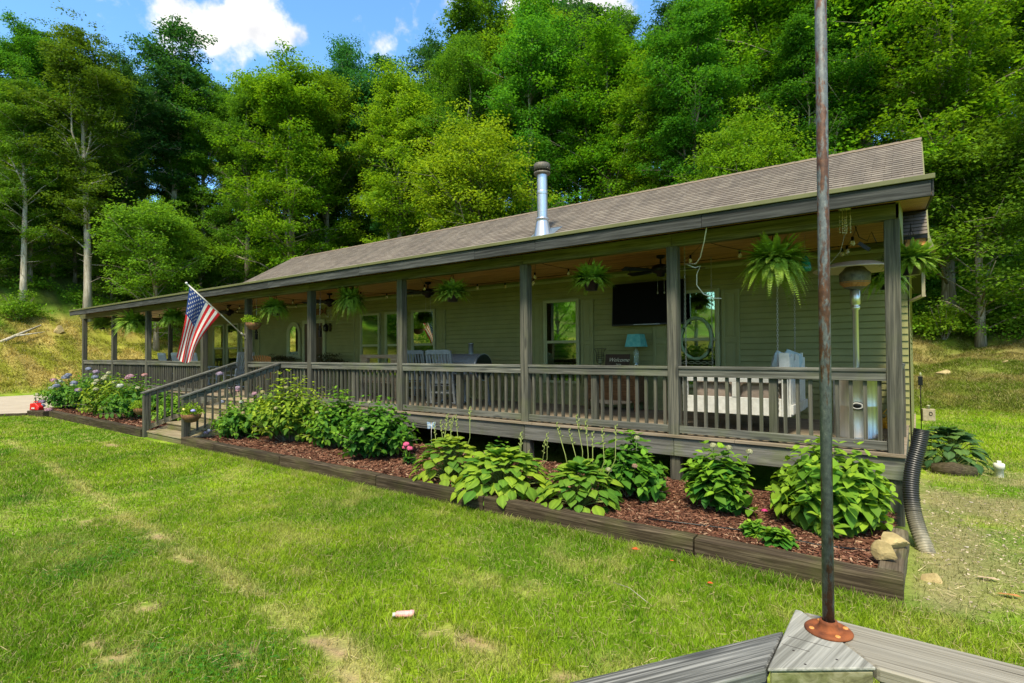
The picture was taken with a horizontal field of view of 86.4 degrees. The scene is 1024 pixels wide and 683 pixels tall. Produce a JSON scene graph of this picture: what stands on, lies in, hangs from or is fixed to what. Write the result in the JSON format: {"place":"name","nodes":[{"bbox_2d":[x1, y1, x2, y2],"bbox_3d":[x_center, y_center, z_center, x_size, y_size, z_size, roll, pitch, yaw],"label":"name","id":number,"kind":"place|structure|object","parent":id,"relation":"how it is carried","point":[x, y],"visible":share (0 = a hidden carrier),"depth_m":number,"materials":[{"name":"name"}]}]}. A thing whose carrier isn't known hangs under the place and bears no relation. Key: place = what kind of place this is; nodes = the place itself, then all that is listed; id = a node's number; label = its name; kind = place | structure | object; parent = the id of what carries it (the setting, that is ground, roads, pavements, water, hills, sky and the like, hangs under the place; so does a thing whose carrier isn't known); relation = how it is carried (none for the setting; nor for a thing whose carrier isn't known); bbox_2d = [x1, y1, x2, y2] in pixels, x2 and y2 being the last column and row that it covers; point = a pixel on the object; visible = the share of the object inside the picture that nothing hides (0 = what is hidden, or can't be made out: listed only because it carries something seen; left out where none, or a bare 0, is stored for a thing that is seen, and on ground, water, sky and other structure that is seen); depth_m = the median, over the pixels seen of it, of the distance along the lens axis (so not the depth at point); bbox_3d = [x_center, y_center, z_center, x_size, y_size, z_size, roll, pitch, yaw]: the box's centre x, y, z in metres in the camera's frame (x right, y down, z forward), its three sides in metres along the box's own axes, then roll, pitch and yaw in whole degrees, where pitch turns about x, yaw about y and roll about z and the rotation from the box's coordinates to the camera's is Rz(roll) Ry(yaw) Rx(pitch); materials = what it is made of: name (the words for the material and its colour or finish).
{"place":"outdoors","nodes":[
{"label":"outdoors","id":0,"kind":"place"},
{"bbox_2d":[0,394,67,413],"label":"driveway","id":1,"kind":"structure","parent":0,"point":[15,404],"depth_m":20.70,"materials":[{"name":"concrete"}]},
{"bbox_2d":[0,0,1012,219],"label":"sky","id":2,"kind":"structure","parent":0,"point":[244,30],"materials":[{"name":"blue"}]},
{"bbox_2d":[0,191,1023,682],"bbox_3d":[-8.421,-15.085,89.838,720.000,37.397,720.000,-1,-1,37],"label":"lawn","id":3,"kind":"structure","parent":0,"point":[762,475],"depth_m":4.71,"materials":[{"name":"plant"}]},
{"bbox_2d":[0,177,44,285],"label":"broadleaf tree","id":4,"kind":"object","parent":3,"relation":"on","point":[7,257],"visible":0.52,"depth_m":34.05,"materials":[{"name":"green plant"}]},
{"bbox_2d":[0,290,51,320],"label":"shrub","id":5,"kind":"object","parent":3,"relation":"on","point":[25,309],"visible":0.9,"depth_m":31.97,"materials":[{"name":"green plant"}]},
{"bbox_2d":[0,65,76,303],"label":"broadleaf tree","id":6,"kind":"object","parent":3,"relation":"on","point":[11,116],"visible":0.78,"depth_m":33.36,"materials":[{"name":"green plant"}]},
{"bbox_2d":[0,7,78,266],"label":"broadleaf tree","id":7,"kind":"object","parent":3,"relation":"on","point":[22,39],"visible":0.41,"depth_m":36.83,"materials":[{"name":"green plant"}]},
{"bbox_2d":[0,151,95,282],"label":"broadleaf tree","id":8,"kind":"object","parent":3,"relation":"on","point":[52,258],"visible":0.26,"depth_m":35.79,"materials":[{"name":"green plant"}]},
{"bbox_2d":[35,204,111,282],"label":"broadleaf tree","id":9,"kind":"object","parent":3,"relation":"on","point":[74,269],"visible":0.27,"depth_m":38.35,"materials":[{"name":"green plant"}]},
{"bbox_2d":[4,0,154,321],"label":"broadleaf tree","id":10,"kind":"object","parent":3,"relation":"on","point":[91,80],"visible":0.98,"depth_m":34.22,"materials":[{"name":"green plant"}]},
{"bbox_2d":[73,223,143,302],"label":"broadleaf tree","id":11,"kind":"object","parent":3,"relation":"on","point":[98,261],"visible":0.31,"depth_m":36.40,"materials":[{"name":"green plant"}]},
{"bbox_2d":[61,160,169,259],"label":"broadleaf tree","id":12,"kind":"object","parent":3,"relation":"on","point":[145,187],"visible":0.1,"depth_m":41.46,"materials":[{"name":"green plant"}]},
{"bbox_2d":[74,38,175,300],"bbox_3d":[-28.346,-12.047,38.992,6.461,18.841,6.333,-1,-1,24],"label":"broadleaf tree","id":13,"kind":"object","parent":3,"relation":"on","point":[123,66],"visible":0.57,"depth_m":38.88,"materials":[{"name":"green plant"}]},
{"bbox_2d":[83,189,218,351],"bbox_3d":[-22.091,-4.137,33.724,6.973,10.072,7.883,0,-1,-41],"label":"broadleaf tree","id":14,"kind":"object","parent":3,"relation":"on","point":[155,244],"visible":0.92,"depth_m":32.73,"materials":[{"name":"green plant"}]},
{"bbox_2d":[1,533,317,682],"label":"clover","id":15,"kind":"object","parent":3,"relation":"on","point":[180,658],"visible":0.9,"depth_m":3.35,"materials":[{"name":"green plant"}]},
{"bbox_2d":[105,202,218,299],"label":"broadleaf tree","id":16,"kind":"object","parent":3,"relation":"on","point":[199,240],"visible":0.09,"depth_m":37.77,"materials":[{"name":"green plant"}]},
{"bbox_2d":[120,13,230,294],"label":"broadleaf tree","id":17,"kind":"object","parent":3,"relation":"on","point":[167,71],"visible":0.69,"depth_m":41.99,"materials":[{"name":"green plant"}]},
{"bbox_2d":[142,70,239,288],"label":"broadleaf tree","id":18,"kind":"object","parent":3,"relation":"on","point":[195,159],"visible":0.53,"depth_m":42.44,"materials":[{"name":"green plant"}]},
{"bbox_2d":[161,183,240,287],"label":"broadleaf tree","id":19,"kind":"object","parent":3,"relation":"on","point":[199,204],"visible":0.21,"depth_m":43.25,"materials":[{"name":"green plant"}]},
{"bbox_2d":[172,232,242,291],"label":"broadleaf tree","id":20,"kind":"object","parent":3,"relation":"on","point":[213,270],"visible":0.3,"depth_m":40.51,"materials":[{"name":"green plant"}]},
{"bbox_2d":[140,362,280,444],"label":"stairs","id":21,"kind":"structure","parent":3,"relation":"on","point":[168,432],"depth_m":12.25,"materials":[{"name":"grey wood"}]},
{"bbox_2d":[195,103,264,283],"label":"broadleaf tree","id":22,"kind":"object","parent":3,"relation":"on","point":[220,166],"visible":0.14,"depth_m":43.01,"materials":[{"name":"green plant"}]},
{"bbox_2d":[197,69,286,283],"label":"broadleaf tree","id":23,"kind":"object","parent":3,"relation":"on","point":[236,110],"visible":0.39,"depth_m":40.65,"materials":[{"name":"green plant"}]},
{"bbox_2d":[213,442,285,466],"bbox_3d":[-4.642,2.001,9.603,2.232,0.238,0.175,-1,-1,37],"label":"landscape timber","id":24,"kind":"object","parent":3,"relation":"on","point":[266,457],"visible":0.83,"depth_m":9.47,"materials":[{"name":"brown wood"}]},
{"bbox_2d":[206,37,365,274],"bbox_3d":[-16.081,-9.570,39.010,10.481,22.729,10.297,-1,-1,44],"label":"broadleaf tree","id":25,"kind":"object","parent":3,"relation":"on","point":[279,99],"visible":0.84,"depth_m":37.70,"materials":[{"name":"green plant"}]},
{"bbox_2d":[248,57,383,253],"bbox_3d":[-13.765,-10.202,41.122,12.357,22.109,11.286,-1,-1,38],"label":"broadleaf tree","id":26,"kind":"object","parent":3,"relation":"on","point":[335,133],"visible":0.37,"depth_m":39.98,"materials":[{"name":"green plant"}]},
{"bbox_2d":[279,455,383,487],"bbox_3d":[-2.775,1.964,8.219,2.382,0.237,0.173,-1,-1,37],"label":"landscape timber","id":27,"kind":"object","parent":3,"relation":"on","point":[359,476],"visible":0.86,"depth_m":8.07,"materials":[{"name":"brown wood"}]},
{"bbox_2d":[309,31,378,216],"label":"broadleaf tree","id":28,"kind":"object","parent":3,"relation":"on","point":[344,61],"visible":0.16,"depth_m":49.17,"materials":[{"name":"green plant"}]},
{"bbox_2d":[331,52,423,238],"bbox_3d":[-9.688,-10.785,40.774,7.648,21.862,7.175,0,-1,-36],"label":"broadleaf tree","id":29,"kind":"object","parent":3,"relation":"on","point":[365,88],"visible":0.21,"depth_m":39.91,"materials":[{"name":"green plant"}]},
{"bbox_2d":[332,55,441,249],"bbox_3d":[-7.682,-9.204,36.761,8.170,20.501,8.825,0,-1,-25],"label":"broadleaf tree","id":30,"kind":"object","parent":3,"relation":"on","point":[403,129],"visible":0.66,"depth_m":36.32,"materials":[{"name":"green plant"}]},
{"bbox_2d":[381,23,447,208],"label":"broadleaf tree","id":31,"kind":"object","parent":3,"relation":"on","point":[425,52],"visible":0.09,"depth_m":49.27,"materials":[{"name":"green plant"}]},
{"bbox_2d":[401,52,463,235],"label":"broadleaf tree","id":32,"kind":"object","parent":3,"relation":"on","point":[427,89],"visible":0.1,"depth_m":38.23,"materials":[{"name":"green plant"}]},
{"bbox_2d":[376,474,490,511],"bbox_3d":[-1.048,1.927,6.939,1.882,0.234,0.172,-1,-1,37],"label":"landscape timber","id":33,"kind":"object","parent":3,"relation":"on","point":[409,486],"visible":0.69,"depth_m":6.91,"materials":[{"name":"brown wood"}]},
{"bbox_2d":[410,28,520,220],"bbox_3d":[-2.723,-9.610,34.729,5.993,20.870,7.694,-1,-1,33],"label":"broadleaf tree","id":34,"kind":"object","parent":3,"relation":"on","point":[467,85],"visible":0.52,"depth_m":34.15,"materials":[{"name":"green plant"}]},
{"bbox_2d":[44,406,900,567],"bbox_3d":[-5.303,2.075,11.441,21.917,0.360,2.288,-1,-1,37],"label":"mulch","id":35,"kind":"object","parent":3,"relation":"on","point":[405,469],"visible":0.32,"depth_m":6.09,"materials":[{"name":"brown wood"}]},
{"bbox_2d":[33,372,97,410],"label":"hydrangea bush","id":36,"kind":"object","parent":35,"relation":"on","point":[55,395],"visible":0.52,"depth_m":17.27,"materials":[{"name":"green plant"}]},
{"bbox_2d":[61,367,132,410],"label":"hydrangea bush","id":37,"kind":"object","parent":35,"relation":"on","point":[86,385],"visible":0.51,"depth_m":16.64,"materials":[{"name":"green plant"}]},
{"bbox_2d":[74,371,142,414],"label":"hydrangea bush","id":38,"kind":"object","parent":35,"relation":"on","point":[94,401],"visible":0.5,"depth_m":15.59,"materials":[{"name":"green plant"}]},
{"bbox_2d":[96,373,181,418],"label":"hydrangea bush","id":39,"kind":"object","parent":35,"relation":"on","point":[119,405],"visible":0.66,"depth_m":14.45,"materials":[{"name":"green plant"}]},
{"bbox_2d":[203,396,267,438],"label":"hydrangea bush","id":40,"kind":"object","parent":35,"relation":"on","point":[235,423],"visible":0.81,"depth_m":11.04,"materials":[{"name":"green plant"}]},
{"bbox_2d":[241,369,327,441],"bbox_3d":[-4.407,1.261,10.789,1.878,1.433,1.503,-1,-1,37],"label":"hydrangea bush","id":41,"kind":"object","parent":35,"relation":"on","point":[288,419],"visible":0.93,"depth_m":10.43,"materials":[{"name":"green plant"}]},
{"bbox_2d":[302,385,367,447],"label":"hydrangea bush","id":42,"kind":"object","parent":35,"relation":"on","point":[323,425],"visible":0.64,"depth_m":9.77,"materials":[{"name":"green plant"}]},
{"bbox_2d":[329,394,421,458],"bbox_3d":[-2.315,1.432,9.165,1.632,1.080,1.342,-1,-1,37],"label":"hydrangea bush","id":43,"kind":"object","parent":35,"relation":"on","point":[381,433],"visible":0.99,"depth_m":8.84,"materials":[{"name":"green plant"}]},
{"bbox_2d":[409,406,482,485],"bbox_3d":[-0.850,1.410,7.470,1.097,1.082,1.149,-1,-1,37],"label":"hosta","id":44,"kind":"object","parent":35,"relation":"on","point":[450,448],"visible":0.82,"depth_m":7.30,"materials":[{"name":"green plant"}]},
{"bbox_2d":[450,432,555,508],"bbox_3d":[-0.113,1.537,6.783,1.348,0.868,1.268,0,-1,-26],"label":"hosta","id":45,"kind":"object","parent":35,"relation":"on","point":[507,480],"visible":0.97,"depth_m":6.51,"materials":[{"name":"green plant"}]},
{"bbox_2d":[536,414,623,515],"bbox_3d":[0.768,1.380,6.125,0.943,1.104,0.961,-1,-1,37],"label":"hosta","id":46,"kind":"object","parent":35,"relation":"on","point":[579,491],"visible":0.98,"depth_m":5.96,"materials":[{"name":"green plant"}]},
{"bbox_2d":[593,430,669,502],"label":"hydrangea bush","id":47,"kind":"object","parent":35,"relation":"on","point":[631,470],"visible":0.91,"depth_m":6.29,"materials":[{"name":"green plant"}]},
{"bbox_2d":[679,440,757,517],"bbox_3d":[2.223,1.496,5.842,0.736,0.827,0.699,0,-1,-6],"label":"hydrangea bush","id":48,"kind":"object","parent":35,"relation":"on","point":[723,489],"visible":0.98,"depth_m":5.75,"materials":[{"name":"green plant"}]},
{"bbox_2d":[758,526,798,550],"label":"seedling","id":49,"kind":"object","parent":35,"relation":"on","point":[784,537],"visible":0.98,"depth_m":4.77,"materials":[{"name":"green plant"}]},
{"bbox_2d":[765,435,901,537],"bbox_3d":[3.102,1.441,5.351,1.182,0.990,1.171,-1,-1,37],"label":"hydrangea bush","id":50,"kind":"object","parent":35,"relation":"on","point":[861,503],"visible":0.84,"depth_m":5.08,"materials":[{"name":"green plant"}]},
{"bbox_2d":[411,0,538,214],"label":"broadleaf tree","id":51,"kind":"object","parent":3,"relation":"on","point":[472,13],"visible":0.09,"depth_m":39.01,"materials":[{"name":"green plant"}]},
{"bbox_2d":[389,98,566,232],"bbox_3d":[-2.240,-5.386,29.373,9.153,14.896,8.456,0,-1,-39],"label":"broadleaf tree","id":52,"kind":"object","parent":3,"relation":"on","point":[474,180],"visible":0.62,"depth_m":28.50,"materials":[{"name":"green plant"}]},
{"bbox_2d":[69,173,934,526],"bbox_3d":[-5.283,0.229,14.557,26.168,4.478,4.140,-1,-1,37],"label":"porch","id":53,"kind":"object","parent":3,"relation":"on","point":[675,431],"visible":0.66,"depth_m":7.98,"materials":[{"name":"grey wood"}]},
{"bbox_2d":[177,282,245,362],"bbox_3d":[-7.159,-0.434,13.018,0.129,1.872,1.624,-1,-1,34],"label":"flag","id":54,"kind":"object","parent":53,"relation":"attached to","point":[202,314],"visible":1,"depth_m":12.68,"materials":[{"name":"multicoloured fabric"}]},
{"bbox_2d":[330,286,368,323],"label":"hanging fern","id":55,"kind":"object","parent":53,"relation":"hanging from","point":[350,299],"visible":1,"depth_m":11.34,"materials":[{"name":"green plant"}]},
{"bbox_2d":[425,350,470,404],"bbox_3d":[-1.316,0.739,11.309,0.640,1.132,0.896,-1,-1,22],"label":"rocking chair","id":56,"kind":"object","parent":53,"relation":"on","point":[440,352],"visible":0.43,"depth_m":10.98,"materials":[{"name":"grey paint"}]},
{"bbox_2d":[430,275,472,302],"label":"hanging fern","id":57,"kind":"object","parent":53,"relation":"hanging from","point":[450,290],"visible":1,"depth_m":9.63,"materials":[{"name":"green plant"}]},
{"bbox_2d":[436,343,491,406],"bbox_3d":[-1.048,0.675,11.242,1.088,1.282,0.727,-1,-1,37],"label":"smoker grill","id":58,"kind":"object","parent":53,"relation":"on","point":[472,358],"visible":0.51,"depth_m":11.06,"materials":[{"name":"metal"}]},
{"bbox_2d":[122,225,857,320],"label":"string lights","id":59,"kind":"object","parent":53,"relation":"hanging from","point":[852,243],"visible":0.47,"depth_m":9.29,"materials":[{"name":"black plastic"}]},
{"bbox_2d":[566,259,619,294],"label":"hanging fern","id":60,"kind":"object","parent":53,"relation":"hanging from","point":[591,278],"visible":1,"depth_m":7.99,"materials":[{"name":"green plant"}]},
{"bbox_2d":[588,368,644,411],"bbox_3d":[1.960,0.874,10.262,1.120,0.800,0.520,-1,-1,37],"label":"console cabinet","id":61,"kind":"object","parent":53,"relation":"on","point":[623,389],"visible":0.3,"depth_m":10.01,"materials":[{"name":"brown wood"}]},
{"bbox_2d":[683,235,807,416],"bbox_3d":[3.345,-0.196,7.836,1.410,2.358,1.277,-1,-1,37],"label":"swing bed","id":62,"kind":"object","parent":53,"relation":"hanging from","point":[786,360],"visible":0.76,"depth_m":7.34,"materials":[{"name":"white paint"}]},
{"bbox_2d":[735,231,817,307],"bbox_3d":[3.204,-0.877,6.632,0.949,1.000,1.017,-1,-1,19],"label":"hanging fern","id":63,"kind":"object","parent":53,"relation":"hanging from","point":[775,258],"visible":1,"depth_m":6.46,"materials":[{"name":"green plant"}]},
{"bbox_2d":[813,260,883,440],"bbox_3d":[4.270,0.102,6.766,0.920,2.185,0.920,-1,-1,37],"label":"patio heater","id":64,"kind":"object","parent":53,"relation":"on","point":[854,277],"visible":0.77,"depth_m":6.63,"materials":[{"name":"silver metal"}]},
{"bbox_2d":[873,223,945,277],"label":"hanging fern","id":65,"kind":"object","parent":53,"relation":"hanging from","point":[915,258],"visible":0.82,"depth_m":6.29,"materials":[{"name":"green plant"}]},
{"bbox_2d":[0,234,1023,342],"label":"undergrowth","id":66,"kind":"object","parent":3,"relation":"on","point":[934,284],"visible":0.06,"depth_m":25.28,"materials":[{"name":"green plant"}]},
{"bbox_2d":[466,0,586,215],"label":"broadleaf tree","id":67,"kind":"object","parent":3,"relation":"on","point":[536,39],"visible":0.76,"depth_m":32.20,"materials":[{"name":"green plant"}]},
{"bbox_2d":[478,0,585,215],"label":"broadleaf tree","id":68,"kind":"object","parent":3,"relation":"on","point":[493,45],"visible":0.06,"depth_m":36.52,"materials":[{"name":"green plant"}]},
{"bbox_2d":[183,137,935,446],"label":"house","id":69,"kind":"structure","parent":3,"relation":"on","point":[573,326],"depth_m":11.52,"materials":[{"name":"green"}]},
{"bbox_2d":[360,313,380,376],"bbox_3d":[-3.886,0.100,14.952,0.810,1.730,0.075,-1,-1,37],"label":"window","id":70,"kind":"structure","parent":69,"relation":"in","point":[370,329],"depth_m":14.93,"materials":[{"name":"clear glass"}]},
{"bbox_2d":[384,312,407,377],"bbox_3d":[-3.055,0.082,14.336,0.820,1.730,0.075,-1,-1,37],"label":"window","id":71,"kind":"structure","parent":69,"relation":"in","point":[390,318],"depth_m":14.46,"materials":[{"name":"clear glass"}]},
{"bbox_2d":[411,309,435,378],"bbox_3d":[-2.227,0.065,13.722,0.840,1.730,0.075,-1,-1,37],"label":"window","id":72,"kind":"structure","parent":69,"relation":"in","point":[423,322],"depth_m":13.71,"materials":[{"name":"clear glass"}]},
{"bbox_2d":[543,298,580,383],"bbox_3d":[1.026,-0.002,11.311,0.860,1.730,0.075,-1,-1,37],"label":"window","id":73,"kind":"structure","parent":69,"relation":"in","point":[561,318],"depth_m":11.30,"materials":[{"name":"clear glass"}]},
{"bbox_2d":[612,279,685,325],"bbox_3d":[2.535,-0.696,10.100,1.400,0.800,0.206,-1,-5,37],"label":"television","id":74,"kind":"object","parent":69,"relation":"attached to","point":[639,303],"visible":0.88,"depth_m":10.07,"materials":[{"name":"black plastic"}]},
{"bbox_2d":[681,288,720,387],"bbox_3d":[3.243,-0.048,9.668,0.860,1.730,0.075,-1,-1,37],"label":"window","id":75,"kind":"structure","parent":69,"relation":"in","point":[698,304],"depth_m":9.58,"materials":[{"name":"clear glass"}]},
{"bbox_2d":[549,0,623,202],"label":"broadleaf tree","id":76,"kind":"object","parent":3,"relation":"on","point":[578,11],"visible":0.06,"depth_m":36.48,"materials":[{"name":"green plant"}]},
{"bbox_2d":[484,494,697,557],"bbox_3d":[0.692,1.892,5.651,2.412,0.237,0.172,-1,-1,37],"label":"landscape timber","id":77,"kind":"object","parent":3,"relation":"on","point":[656,537],"visible":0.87,"depth_m":5.43,"materials":[{"name":"brown wood"}]},
{"bbox_2d":[523,1,714,207],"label":"broadleaf tree","id":78,"kind":"object","parent":3,"relation":"on","point":[610,74],"visible":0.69,"depth_m":31.37,"materials":[{"name":"green plant"}]},
{"bbox_2d":[599,34,703,198],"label":"broadleaf tree","id":79,"kind":"object","parent":3,"relation":"on","point":[650,181],"visible":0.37,"depth_m":28.66,"materials":[{"name":"green plant"}]},
{"bbox_2d":[633,0,686,160],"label":"broadleaf tree","id":80,"kind":"object","parent":3,"relation":"on","point":[663,8],"visible":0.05,"depth_m":37.99,"materials":[{"name":"green plant"}]},
{"bbox_2d":[627,0,767,188],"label":"broadleaf tree","id":81,"kind":"object","parent":3,"relation":"on","point":[694,68],"visible":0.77,"depth_m":25.18,"materials":[{"name":"green plant"}]},
{"bbox_2d":[661,0,767,180],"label":"broadleaf tree","id":82,"kind":"object","parent":3,"relation":"on","point":[728,44],"visible":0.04,"depth_m":30.80,"materials":[{"name":"green plant"}]},
{"bbox_2d":[673,93,815,182],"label":"broadleaf tree","id":83,"kind":"object","parent":3,"relation":"on","point":[730,159],"visible":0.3,"depth_m":21.89,"materials":[{"name":"green plant"}]},
{"bbox_2d":[707,0,854,158],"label":"broadleaf tree","id":84,"kind":"object","parent":3,"relation":"on","point":[744,23],"visible":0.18,"depth_m":27.89,"materials":[{"name":"green plant"}]},
{"bbox_2d":[570,610,1023,682],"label":"deck rail","id":85,"kind":"object","parent":3,"relation":"on","point":[797,652],"visible":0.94,"depth_m":1.56,"materials":[{"name":"grey wood"}]},
{"bbox_2d":[804,0,853,641],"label":"rusty pole","id":86,"kind":"object","parent":85,"relation":"on","point":[827,626],"visible":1,"depth_m":1.74,"materials":[{"name":"brown metal"}]},
{"bbox_2d":[695,534,903,604],"bbox_3d":[2.282,1.858,4.471,1.512,0.236,0.170,-1,-1,37],"label":"landscape timber","id":87,"kind":"object","parent":3,"relation":"on","point":[865,580],"visible":0.75,"depth_m":4.37,"materials":[{"name":"brown wood"}]},
{"bbox_2d":[748,0,897,158],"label":"broadleaf tree","id":88,"kind":"object","parent":3,"relation":"on","point":[799,40],"visible":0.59,"depth_m":23.81,"materials":[{"name":"green plant"}]},
{"bbox_2d":[708,0,1023,276],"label":"broadleaf tree","id":89,"kind":"object","parent":3,"relation":"on","point":[859,8],"visible":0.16,"depth_m":23.71,"materials":[{"name":"green plant"}]},
{"bbox_2d":[877,528,909,588],"bbox_3d":[3.237,1.853,4.616,0.179,0.233,1.190,-1,-1,38],"label":"landscape timber","id":90,"kind":"object","parent":3,"relation":"on","point":[899,564],"visible":0.45,"depth_m":4.35,"materials":[{"name":"wood"}]},
{"bbox_2d":[902,428,935,553],"bbox_3d":[3.872,1.421,5.197,0.255,1.153,0.488,-1,-1,37],"label":"drain pipe","id":91,"kind":"object","parent":3,"relation":"on","point":[915,456],"visible":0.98,"depth_m":5.24,"materials":[{"name":"plastic"}]},
{"bbox_2d":[835,0,1023,334],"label":"broadleaf tree","id":92,"kind":"object","parent":3,"relation":"on","point":[941,50],"visible":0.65,"depth_m":21.37,"materials":[{"name":"green plant"}]},
{"bbox_2d":[912,301,987,339],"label":"shrub","id":93,"kind":"object","parent":3,"relation":"on","point":[943,325],"visible":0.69,"depth_m":21.72,"materials":[{"name":"green plant"}]},
{"bbox_2d":[931,462,977,476],"bbox_3d":[6.508,1.893,8.033,0.538,0.240,0.252,-1,-1,31],"label":"rock","id":94,"kind":"object","parent":3,"relation":"on","point":[954,468],"visible":0.76,"depth_m":7.96,"materials":[{"name":"stone"}]},
{"bbox_2d":[923,426,993,474],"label":"hosta","id":95,"kind":"object","parent":3,"relation":"on","point":[951,449],"visible":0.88,"depth_m":8.28,"materials":[{"name":"green plant"}]},
{"bbox_2d":[911,458,1023,630],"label":"straw","id":96,"kind":"object","parent":3,"relation":"on","point":[983,580],"visible":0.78,"depth_m":5.25,"materials":[{"name":"plant"}]},
{"bbox_2d":[916,107,1023,347],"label":"broadleaf tree","id":97,"kind":"object","parent":3,"relation":"on","point":[971,156],"visible":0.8,"depth_m":20.42,"materials":[{"name":"green plant"}]},
{"bbox_2d":[974,0,1023,153],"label":"broadleaf tree","id":98,"kind":"object","parent":3,"relation":"on","point":[1021,23],"visible":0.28,"depth_m":23.49,"materials":[{"name":"green plant"}]},
{"bbox_2d":[996,30,1023,245],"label":"broadleaf tree","id":99,"kind":"object","parent":3,"relation":"on","point":[1017,93],"visible":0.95,"depth_m":18.95,"materials":[{"name":"green plant"}]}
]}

